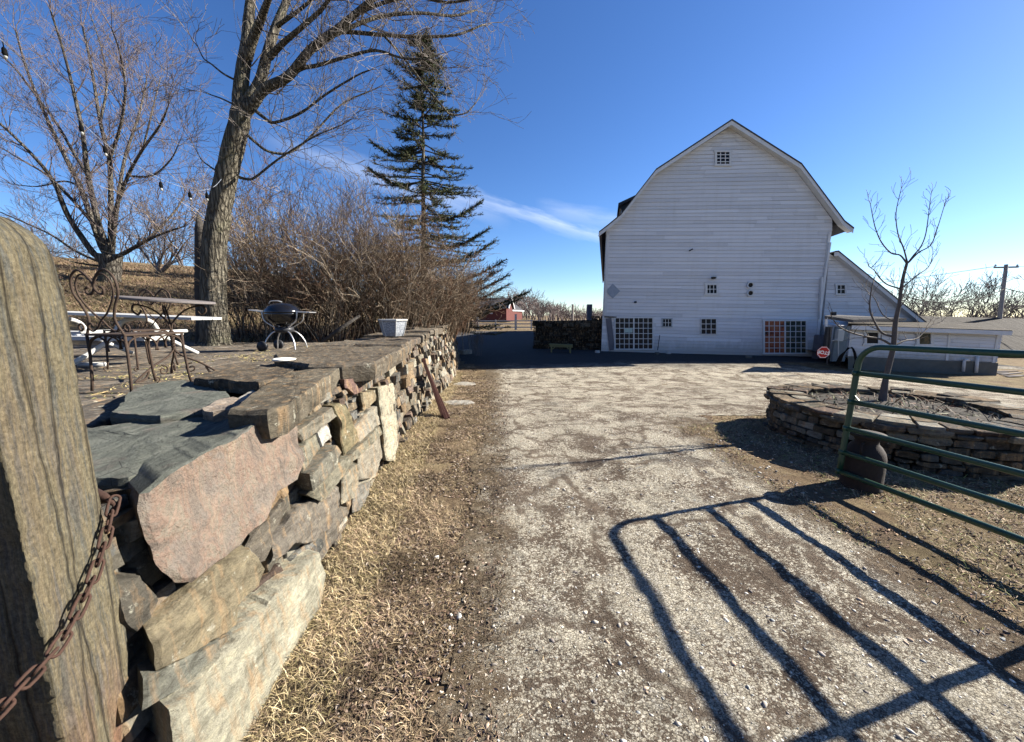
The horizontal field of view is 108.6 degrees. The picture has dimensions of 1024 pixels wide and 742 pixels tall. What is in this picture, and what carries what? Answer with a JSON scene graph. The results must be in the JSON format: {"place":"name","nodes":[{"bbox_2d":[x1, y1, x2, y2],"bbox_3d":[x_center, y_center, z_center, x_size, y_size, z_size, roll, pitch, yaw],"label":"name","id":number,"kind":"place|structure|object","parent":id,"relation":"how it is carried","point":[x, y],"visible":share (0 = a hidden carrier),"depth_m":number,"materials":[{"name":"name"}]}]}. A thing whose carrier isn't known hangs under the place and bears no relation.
{"place":"outdoors","nodes":[
{"label":"outdoors","id":0,"kind":"place"},
{"bbox_2d":[52,257,313,341],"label":"field grass","id":1,"kind":"structure","parent":0,"point":[132,266],"depth_m":11.34,"materials":[{"name":"beige plant"}]},
{"bbox_2d":[73,342,329,427],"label":"patio","id":2,"kind":"structure","parent":0,"point":[98,409],"depth_m":4.54,"materials":[{"name":"grey stone"}]},
{"bbox_2d":[69,268,193,391],"bbox_3d":[-3.067,-0.322,3.017,0.524,0.950,0.495,2,9,12],"label":"iron chair","id":3,"kind":"object","parent":2,"relation":"on","point":[126,334],"visible":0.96,"depth_m":2.81,"materials":[{"name":"brown metal"}]},
{"bbox_2d":[102,289,178,371],"bbox_3d":[-4.221,-0.476,4.146,0.503,0.912,0.475,1,9,8],"label":"iron chair","id":4,"kind":"object","parent":2,"relation":"on","point":[135,345],"visible":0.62,"depth_m":4.29,"materials":[{"name":"brown metal"}]},
{"bbox_2d":[67,311,221,366],"bbox_3d":[-5.586,-0.463,4.861,3.371,0.650,1.710,0,9,0],"label":"picnic table","id":5,"kind":"object","parent":2,"relation":"on","point":[77,335],"visible":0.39,"depth_m":4.53,"materials":[{"name":"white paint"}]},
{"bbox_2d":[111,295,215,382],"bbox_3d":[-3.346,-0.330,3.625,0.739,0.802,0.740,0,9,0],"label":"bistro table","id":6,"kind":"object","parent":2,"relation":"on","point":[165,312],"visible":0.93,"depth_m":3.58,"materials":[{"name":"brown metal"}]},
{"bbox_2d":[84,345,308,398],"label":"patio litter","id":7,"kind":"object","parent":2,"relation":"on","point":[175,373],"visible":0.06,"depth_m":3.88,"materials":[{"name":"beige plant"}]},
{"bbox_2d":[248,300,315,350],"bbox_3d":[-3.979,-0.790,6.428,1.041,0.866,0.586,0,9,0],"label":"kettle grill","id":8,"kind":"object","parent":2,"relation":"on","point":[283,314],"visible":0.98,"depth_m":6.26,"materials":[{"name":"black metal"}]},
{"bbox_2d":[321,315,360,342],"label":"fallen branch","id":9,"kind":"object","parent":2,"relation":"on","point":[334,333],"visible":0.93,"depth_m":8.31,"materials":[{"name":"brown wood"}]},
{"bbox_2d":[0,0,1023,316],"label":"sky","id":10,"kind":"structure","parent":0,"point":[861,93],"materials":[{"name":"blue"}]},
{"bbox_2d":[55,257,1023,741],"bbox_3d":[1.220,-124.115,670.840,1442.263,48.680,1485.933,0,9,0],"label":"ground","id":11,"kind":"structure","parent":0,"point":[883,517],"depth_m":3.07,"materials":[{"name":"brown plant"}]},
{"bbox_2d":[1,211,42,234],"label":"bare tree","id":12,"kind":"object","parent":11,"relation":"on","point":[20,224],"visible":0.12,"depth_m":43.31,"materials":[{"name":"brown plant"}]},
{"bbox_2d":[16,215,82,256],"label":"bare tree","id":13,"kind":"object","parent":11,"relation":"on","point":[51,240],"visible":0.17,"depth_m":58.76,"materials":[{"name":"brown plant"}]},
{"bbox_2d":[24,221,80,257],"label":"bare tree","id":14,"kind":"object","parent":11,"relation":"on","point":[62,249],"visible":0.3,"depth_m":72.63,"materials":[{"name":"brown plant"}]},
{"bbox_2d":[0,216,129,741],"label":"wooden post","id":15,"kind":"object","parent":11,"relation":"on","point":[52,524],"visible":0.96,"depth_m":0.91,"materials":[{"name":"brown wood"}]},
{"bbox_2d":[0,488,121,720],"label":"chain","id":16,"kind":"object","parent":15,"relation":"hanging from","point":[107,498],"visible":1,"depth_m":0.94,"materials":[{"name":"metal"}]},
{"bbox_2d":[37,224,97,258],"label":"bare tree","id":17,"kind":"object","parent":11,"relation":"on","point":[80,242],"visible":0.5,"depth_m":65.69,"materials":[{"name":"brown plant"}]},
{"bbox_2d":[0,0,254,282],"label":"wide bare tree","id":18,"kind":"object","parent":11,"relation":"on","point":[112,263],"visible":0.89,"depth_m":11.97,"materials":[{"name":"brown plant"}]},
{"bbox_2d":[115,217,164,262],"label":"bare tree","id":19,"kind":"object","parent":11,"relation":"on","point":[136,254],"visible":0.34,"depth_m":81.36,"materials":[{"name":"brown plant"}]},
{"bbox_2d":[103,194,194,273],"bbox_3d":[-14.566,-5.769,15.422,5.797,3.436,3.889,8,12,41],"label":"bare tree","id":20,"kind":"object","parent":11,"relation":"on","point":[158,264],"visible":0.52,"depth_m":15.31,"materials":[{"name":"brown plant"}]},
{"bbox_2d":[131,215,186,263],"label":"bare tree","id":21,"kind":"object","parent":11,"relation":"on","point":[165,254],"visible":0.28,"depth_m":68.11,"materials":[{"name":"brown plant"}]},
{"bbox_2d":[134,204,193,265],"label":"bare tree","id":22,"kind":"object","parent":11,"relation":"on","point":[180,262],"visible":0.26,"depth_m":57.11,"materials":[{"name":"brown plant"}]},
{"bbox_2d":[194,214,202,343],"bbox_3d":[-6.564,-1.842,7.769,0.470,2.788,0.399,0,9,0],"label":"dead snag","id":23,"kind":"object","parent":11,"relation":"on","point":[198,228],"visible":0.41,"depth_m":7.58,"materials":[{"name":"brown wood"}]},
{"bbox_2d":[63,127,338,305],"bbox_3d":[-9.221,-5.090,12.102,6.432,5.844,4.419,1,9,9],"label":"thicket tree","id":24,"kind":"object","parent":11,"relation":"on","point":[251,220],"visible":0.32,"depth_m":11.66,"materials":[{"name":"brown plant"}]},
{"bbox_2d":[95,150,314,338],"bbox_3d":[-7.381,-3.177,9.344,4.097,4.736,5.724,-5,10,-29],"label":"bare shrub","id":25,"kind":"object","parent":11,"relation":"on","point":[242,332],"visible":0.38,"depth_m":8.88,"materials":[{"name":"brown plant"}]},
{"bbox_2d":[71,87,384,305],"bbox_3d":[-8.281,-5.567,12.541,7.342,6.762,6.089,-1,9,-7],"label":"thicket tree","id":26,"kind":"object","parent":11,"relation":"on","point":[265,161],"visible":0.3,"depth_m":11.91,"materials":[{"name":"brown plant"}]},
{"bbox_2d":[110,156,407,341],"bbox_3d":[-5.606,-3.012,8.852,5.938,4.705,4.882,0,9,0],"label":"bare shrub","id":27,"kind":"object","parent":11,"relation":"on","point":[260,302],"visible":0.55,"depth_m":8.60,"materials":[{"name":"brown plant"}]},
{"bbox_2d":[2,0,534,345],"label":"maple tree","id":28,"kind":"object","parent":11,"relation":"on","point":[247,101],"visible":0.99,"depth_m":6.85,"materials":[{"name":"brown plant"}]},
{"bbox_2d":[0,39,219,200],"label":"string lights","id":29,"kind":"object","parent":28,"relation":"hanging from","point":[4,51],"visible":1,"depth_m":5.25,"materials":[{"name":"grey"}]},
{"bbox_2d":[87,320,460,741],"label":"stone wall","id":30,"kind":"structure","parent":11,"relation":"on","point":[230,519],"depth_m":1.70,"materials":[{"name":"grey stone"}]},
{"bbox_2d":[272,357,295,361],"bbox_3d":[-2.206,-0.112,3.567,0.205,0.027,0.197,-5,10,-31],"label":"pale stone","id":31,"kind":"object","parent":30,"relation":"on","point":[283,359],"visible":0.97,"depth_m":3.50,"materials":[{"name":"white stone"}]},
{"bbox_2d":[378,319,407,335],"bbox_3d":[-2.213,-0.808,6.853,0.556,0.311,0.481,0,9,0],"label":"planter pot","id":32,"kind":"object","parent":30,"relation":"on","point":[393,327],"visible":1,"depth_m":6.69,"materials":[{"name":"white paint"}]},
{"bbox_2d":[160,133,400,340],"bbox_3d":[-5.319,-3.002,9.512,5.492,4.467,4.607,0,9,0],"label":"bare shrub","id":33,"kind":"object","parent":11,"relation":"on","point":[301,287],"visible":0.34,"depth_m":8.88,"materials":[{"name":"brown plant"}]},
{"bbox_2d":[171,177,403,341],"bbox_3d":[-4.833,-2.632,8.970,4.447,3.939,4.768,-2,9,-12],"label":"bare shrub","id":34,"kind":"object","parent":11,"relation":"on","point":[339,307],"visible":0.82,"depth_m":8.56,"materials":[{"name":"brown plant"}]},
{"bbox_2d":[237,89,411,315],"bbox_3d":[-7.024,-5.822,14.164,6.167,7.432,7.908,-3,9,-18],"label":"thicket tree","id":35,"kind":"object","parent":11,"relation":"on","point":[352,204],"visible":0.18,"depth_m":12.80,"materials":[{"name":"brown plant"}]},
{"bbox_2d":[227,126,464,338],"bbox_3d":[-4.252,-3.131,9.733,5.407,4.682,5.298,4,9,23],"label":"bare shrub","id":36,"kind":"object","parent":11,"relation":"on","point":[365,324],"visible":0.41,"depth_m":9.28,"materials":[{"name":"brown plant"}]},
{"bbox_2d":[260,185,457,334],"bbox_3d":[-3.652,-2.965,9.711,4.469,4.373,4.283,-2,9,-14],"label":"bare shrub","id":37,"kind":"object","parent":11,"relation":"on","point":[393,306],"visible":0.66,"depth_m":9.28,"materials":[{"name":"brown plant"}]},
{"bbox_2d":[273,164,462,322],"bbox_3d":[-5.436,-4.692,14.461,6.189,5.547,6.212,7,11,38],"label":"thicket tree","id":38,"kind":"object","parent":11,"relation":"on","point":[370,217],"visible":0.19,"depth_m":13.03,"materials":[{"name":"brown plant"}]},
{"bbox_2d":[240,366,551,741],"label":"dry grass","id":39,"kind":"structure","parent":11,"relation":"on","point":[418,720],"depth_m":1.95,"materials":[{"name":"beige plant"}]},
{"bbox_2d":[282,267,545,329],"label":"rail fence","id":40,"kind":"object","parent":11,"relation":"on","point":[515,323],"visible":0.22,"depth_m":49.42,"materials":[{"name":"white paint"}]},
{"bbox_2d":[325,147,508,330],"bbox_3d":[-3.149,-3.306,10.678,5.233,4.740,4.700,9,12,44],"label":"bare shrub","id":41,"kind":"object","parent":11,"relation":"on","point":[414,308],"visible":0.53,"depth_m":10.31,"materials":[{"name":"brown plant"}]},
{"bbox_2d":[422,358,449,418],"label":"rusty bars","id":42,"kind":"object","parent":11,"relation":"on","point":[442,407],"visible":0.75,"depth_m":6.23,"materials":[{"name":"metal"}]},
{"bbox_2d":[356,29,529,335],"bbox_3d":[-3.605,-8.229,17.730,9.283,14.738,8.650,2,9,13],"label":"spruce tree","id":43,"kind":"object","parent":11,"relation":"on","point":[407,153],"visible":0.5,"depth_m":17.50,"materials":[{"name":"green plant"}]},
{"bbox_2d":[378,202,522,341],"bbox_3d":[-2.260,-3.059,11.750,5.569,4.332,5.336,0,9,0],"label":"bare shrub","id":44,"kind":"object","parent":11,"relation":"on","point":[456,304],"visible":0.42,"depth_m":11.92,"materials":[{"name":"brown plant"}]},
{"bbox_2d":[443,400,474,405],"bbox_3d":[-1.056,0.678,7.389,0.636,0.143,0.468,-3,9,-20],"label":"rock","id":45,"kind":"object","parent":11,"relation":"on","point":[454,402],"visible":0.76,"depth_m":7.36,"materials":[{"name":"stone"}]},
{"bbox_2d":[413,233,513,335],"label":"bare shrub","id":46,"kind":"object","parent":11,"relation":"on","point":[466,300],"visible":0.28,"depth_m":13.50,"materials":[{"name":"brown plant"}]},
{"bbox_2d":[454,382,475,385],"bbox_3d":[-1.430,0.445,11.085,0.780,0.147,0.690,0,9,0],"label":"rock","id":47,"kind":"object","parent":11,"relation":"on","point":[465,383],"visible":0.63,"depth_m":11.14,"materials":[{"name":"stone"}]},
{"bbox_2d":[459,349,471,354],"bbox_3d":[-2.469,-0.959,19.314,0.684,0.328,0.556,-6,10,-32],"label":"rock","id":48,"kind":"object","parent":11,"relation":"on","point":[466,351],"visible":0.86,"depth_m":19.12,"materials":[{"name":"stone"}]},
{"bbox_2d":[443,262,504,332],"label":"bare shrub","id":49,"kind":"object","parent":11,"relation":"on","point":[482,289],"visible":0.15,"depth_m":15.60,"materials":[{"name":"brown plant"}]},
{"bbox_2d":[477,298,523,319],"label":"red house","id":50,"kind":"structure","parent":11,"relation":"on","point":[513,309],"depth_m":78.37,"materials":[{"name":"paint"}]},
{"bbox_2d":[505,288,602,320],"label":"distant wood","id":51,"kind":"object","parent":11,"relation":"on","point":[537,308],"visible":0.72,"depth_m":111.97,"materials":[{"name":"brown plant"}]},
{"bbox_2d":[549,343,572,352],"bbox_3d":[2.646,-1.198,19.841,1.291,0.523,0.300,3,9,18],"label":"bench","id":52,"kind":"object","parent":11,"relation":"on","point":[569,346],"visible":0.88,"depth_m":19.68,"materials":[{"name":"grey wood"}]},
{"bbox_2d":[532,316,602,349],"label":"stacked stone wall","id":53,"kind":"structure","parent":11,"relation":"on","point":[582,334],"depth_m":21.41,"materials":[{"name":"grey stone"}]},
{"bbox_2d":[572,304,573,319],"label":"utility pole","id":54,"kind":"object","parent":11,"relation":"on","point":[572,311],"visible":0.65,"depth_m":59.12,"materials":[{"name":"brown wood"}]},
{"bbox_2d":[586,304,591,319],"bbox_3d":[5.404,-3.121,25.825,0.335,3.067,0.320,0,9,0],"label":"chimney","id":55,"kind":"object","parent":11,"relation":"on","point":[589,310],"visible":0.36,"depth_m":25.53,"materials":[{"name":"grey concrete"}]},
{"bbox_2d":[598,119,853,356],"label":"barn","id":56,"kind":"structure","parent":11,"relation":"on","point":[717,241],"depth_m":19.19,"materials":[{"name":"white wood"}]},
{"bbox_2d":[614,317,653,349],"bbox_3d":[6.695,-2.053,20.202,2.226,1.794,0.050,1,9,6],"label":"window","id":57,"kind":"structure","parent":56,"relation":"in","point":[642,337],"depth_m":20.21,"materials":[{"name":"white paint"}]},
{"bbox_2d":[661,318,672,326],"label":"window","id":58,"kind":"structure","parent":56,"relation":"in","point":[666,322],"depth_m":19.94,"materials":[{"name":"grey paint"}]},
{"bbox_2d":[700,318,716,334],"bbox_3d":[10.552,-2.386,19.741,0.935,0.868,0.050,1,9,6],"label":"window","id":59,"kind":"structure","parent":56,"relation":"in","point":[708,326],"depth_m":19.75,"materials":[{"name":"white paint"}]},
{"bbox_2d":[704,283,719,294],"bbox_3d":[10.561,-4.327,19.443,0.806,0.630,0.050,1,9,6],"label":"window","id":60,"kind":"structure","parent":56,"relation":"in","point":[710,288],"depth_m":19.44,"materials":[{"name":"white paint"}]},
{"bbox_2d":[714,150,732,165],"bbox_3d":[10.594,-10.686,18.466,0.926,0.775,0.050,1,9,6],"label":"window","id":61,"kind":"structure","parent":56,"relation":"in","point":[722,157],"depth_m":18.47,"materials":[{"name":"white paint"}]},
{"bbox_2d":[762,320,808,353],"bbox_3d":[14.423,-1.790,19.421,2.446,1.836,0.050,1,9,6],"label":"window","id":62,"kind":"structure","parent":56,"relation":"in","point":[779,336],"depth_m":19.43,"materials":[{"name":"white paint"}]},
{"bbox_2d":[657,414,1023,644],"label":"dry grass","id":63,"kind":"structure","parent":11,"relation":"on","point":[905,515],"depth_m":3.03,"materials":[{"name":"beige plant"}]},
{"bbox_2d":[834,347,856,367],"bbox_3d":[13.938,-0.577,15.346,0.845,0.870,0.291,1,9,9],"label":"hose","id":64,"kind":"object","parent":11,"relation":"on","point":[839,359],"visible":0.81,"depth_m":15.40,"materials":[{"name":"black rubber"}]},
{"bbox_2d":[838,429,887,493],"bbox_3d":[3.285,0.832,3.435,0.312,0.536,0.312,0,9,0],"label":"milk can","id":65,"kind":"object","parent":11,"relation":"on","point":[867,446],"visible":0.69,"depth_m":3.34,"materials":[{"name":"metal"}]},
{"bbox_2d":[819,250,925,358],"bbox_3d":[20.439,-3.704,23.938,5.730,6.344,11.495,2,9,14],"label":"lean to shed","id":66,"kind":"object","parent":11,"relation":"on","point":[842,296],"visible":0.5,"depth_m":19.08,"materials":[{"name":"white wood"}]},
{"bbox_2d":[835,284,847,294],"bbox_3d":[17.097,-4.240,19.117,0.635,0.563,0.050,1,9,6],"label":"window","id":67,"kind":"structure","parent":66,"relation":"in","point":[840,289],"depth_m":19.12,"materials":[{"name":"white paint"}]},
{"bbox_2d":[763,382,1023,480],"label":"stone planter","id":68,"kind":"object","parent":11,"relation":"on","point":[798,414],"visible":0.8,"depth_m":4.21,"materials":[{"name":"stone"}]},
{"bbox_2d":[827,167,955,400],"bbox_3d":[5.166,-1.048,4.998,2.576,3.234,0.849,-6,10,-33],"label":"sapling","id":69,"kind":"object","parent":68,"relation":"in","point":[883,394],"visible":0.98,"depth_m":4.95,"materials":[{"name":"brown plant"}]},
{"bbox_2d":[808,385,1017,421],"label":"dead stalks","id":70,"kind":"object","parent":68,"relation":"in","point":[903,398],"visible":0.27,"depth_m":4.83,"materials":[{"name":"brown plant"}]},
{"bbox_2d":[804,321,1012,375],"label":"shed","id":71,"kind":"structure","parent":11,"relation":"on","point":[965,335],"depth_m":15.74,"materials":[{"name":"white wood"}]},
{"bbox_2d":[823,327,848,364],"bbox_3d":[13.826,-1.098,15.729,1.312,1.598,0.394,-4,10,-27],"label":"meter cabinet","id":72,"kind":"object","parent":71,"relation":"attached to","point":[839,346],"visible":0.83,"depth_m":15.76,"materials":[{"name":"grey metal"}]},
{"bbox_2d":[824,312,906,332],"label":"porch roof","id":73,"kind":"structure","parent":71,"relation":"attached to","point":[849,318],"depth_m":15.92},
{"bbox_2d":[862,330,881,344],"bbox_3d":[15.652,-1.434,15.984,0.782,0.652,0.050,1,9,9],"label":"window","id":74,"kind":"structure","parent":71,"relation":"in","point":[873,333],"depth_m":15.99,"materials":[{"name":"white paint"}]},
{"bbox_2d":[914,332,935,346],"bbox_3d":[17.598,-1.372,15.681,0.832,0.685,0.050,1,9,9],"label":"window","id":75,"kind":"structure","parent":71,"relation":"in","point":[928,341],"depth_m":15.68,"materials":[{"name":"white paint"}]},
{"bbox_2d":[887,288,935,315],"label":"bare tree","id":76,"kind":"object","parent":11,"relation":"on","point":[909,302],"visible":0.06,"depth_m":32.75,"materials":[{"name":"brown plant"}]},
{"bbox_2d":[882,267,985,316],"bbox_3d":[39.649,-6.154,35.429,6.491,7.959,8.752,-1,9,-6],"label":"bare tree","id":77,"kind":"object","parent":11,"relation":"on","point":[910,297],"visible":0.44,"depth_m":35.12,"materials":[{"name":"brown plant"}]},
{"bbox_2d":[897,259,976,316],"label":"bare tree","id":78,"kind":"object","parent":11,"relation":"on","point":[924,303],"visible":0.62,"depth_m":32.03,"materials":[{"name":"brown plant"}]},
{"bbox_2d":[910,276,983,316],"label":"bare tree","id":79,"kind":"object","parent":11,"relation":"on","point":[948,299],"visible":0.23,"depth_m":38.41,"materials":[{"name":"brown plant"}]},
{"bbox_2d":[903,270,1023,318],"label":"bare tree","id":80,"kind":"object","parent":11,"relation":"on","point":[984,298],"visible":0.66,"depth_m":34.21,"materials":[{"name":"brown plant"}]},
{"bbox_2d":[920,316,1023,357],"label":"grey barn","id":81,"kind":"structure","parent":11,"relation":"on","point":[1014,340],"depth_m":28.76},
{"bbox_2d":[941,264,1023,317],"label":"bare tree","id":82,"kind":"object","parent":11,"relation":"on","point":[968,307],"visible":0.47,"depth_m":40.63,"materials":[{"name":"plant"}]},
{"bbox_2d":[955,282,1023,317],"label":"bare tree","id":83,"kind":"object","parent":11,"relation":"on","point":[1009,310],"visible":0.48,"depth_m":38.29,"materials":[{"name":"brown plant"}]},
{"bbox_2d":[961,280,1023,318],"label":"bare tree","id":84,"kind":"object","parent":11,"relation":"on","point":[1017,310],"visible":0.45,"depth_m":39.67,"materials":[{"name":"brown plant"}]},
{"bbox_2d":[993,264,1018,318],"bbox_3d":[39.066,-4.444,29.669,1.892,8.068,0.296,0,9,0],"label":"utility pole","id":85,"kind":"object","parent":11,"relation":"on","point":[1002,293],"visible":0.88,"depth_m":29.28,"materials":[{"name":"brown wood"}]},
{"bbox_2d":[879,266,994,282],"bbox_3d":[40.776,-13.839,58.582,0.038,3.110,60.226,1,9,5],"label":"power wire","id":86,"kind":"object","parent":85,"relation":"attached to","point":[941,274],"visible":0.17,"depth_m":32.51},
{"bbox_2d":[911,288,1004,302],"bbox_3d":[31.409,-5.344,25.488,17.762,1.357,0.055,-4,10,-26],"label":"power wire","id":87,"kind":"object","parent":85,"relation":"attached to","point":[956,302],"visible":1,"depth_m":24.70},
{"bbox_2d":[991,274,1023,318],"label":"bare tree","id":88,"kind":"object","parent":11,"relation":"on","point":[1015,299],"visible":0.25,"depth_m":41.92,"materials":[{"name":"brown plant"}]},
{"bbox_2d":[997,370,1023,376],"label":"scrap boards","id":89,"kind":"object","parent":11,"relation":"on","point":[1005,373],"visible":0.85,"depth_m":15.71,"materials":[{"name":"brown wood"}]},
{"bbox_3d":[3.551,0.930,0.204,0.202,1.900,0.204,0,9,0],"label":"gate post","id":90,"kind":"object","parent":11,"relation":"on","visible":0},
{"bbox_2d":[835,345,1023,543],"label":"farm gate","id":91,"kind":"structure","parent":90,"relation":"attached to","point":[847,428],"depth_m":2.76,"materials":[{"name":"green metal"}]},
{"bbox_2d":[426,331,1023,741],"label":"driveway","id":92,"kind":"structure","parent":0,"point":[772,560],"depth_m":2.13,"materials":[{"name":"grey gravel"}]},
{"bbox_2d":[465,329,483,355],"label":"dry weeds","id":93,"kind":"object","parent":92,"relation":"on","point":[476,339],"visible":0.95,"depth_m":18.52,"materials":[{"name":"brown plant"}]},
{"bbox_2d":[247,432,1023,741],"bbox_3d":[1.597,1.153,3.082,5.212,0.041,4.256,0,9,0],"label":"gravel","id":94,"kind":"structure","parent":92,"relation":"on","point":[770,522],"depth_m":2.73,"materials":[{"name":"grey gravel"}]},
{"bbox_2d":[811,335,830,358],"bbox_3d":[16.138,-1.252,19.097,0.702,1.243,0.450,1,9,6],"label":"concrete box","id":95,"kind":"object","parent":92,"relation":"on","point":[818,342],"visible":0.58,"depth_m":19.01,"materials":[{"name":"grey concrete"}]},
{"bbox_2d":[817,347,829,357],"bbox_3d":[12.110,-0.727,14.314,0.437,0.434,0.029,1,9,9],"label":"stop sign","id":96,"kind":"object","parent":92,"relation":"on","point":[823,352],"visible":1,"depth_m":14.31,"materials":[{"name":"red metal"}]}
]}

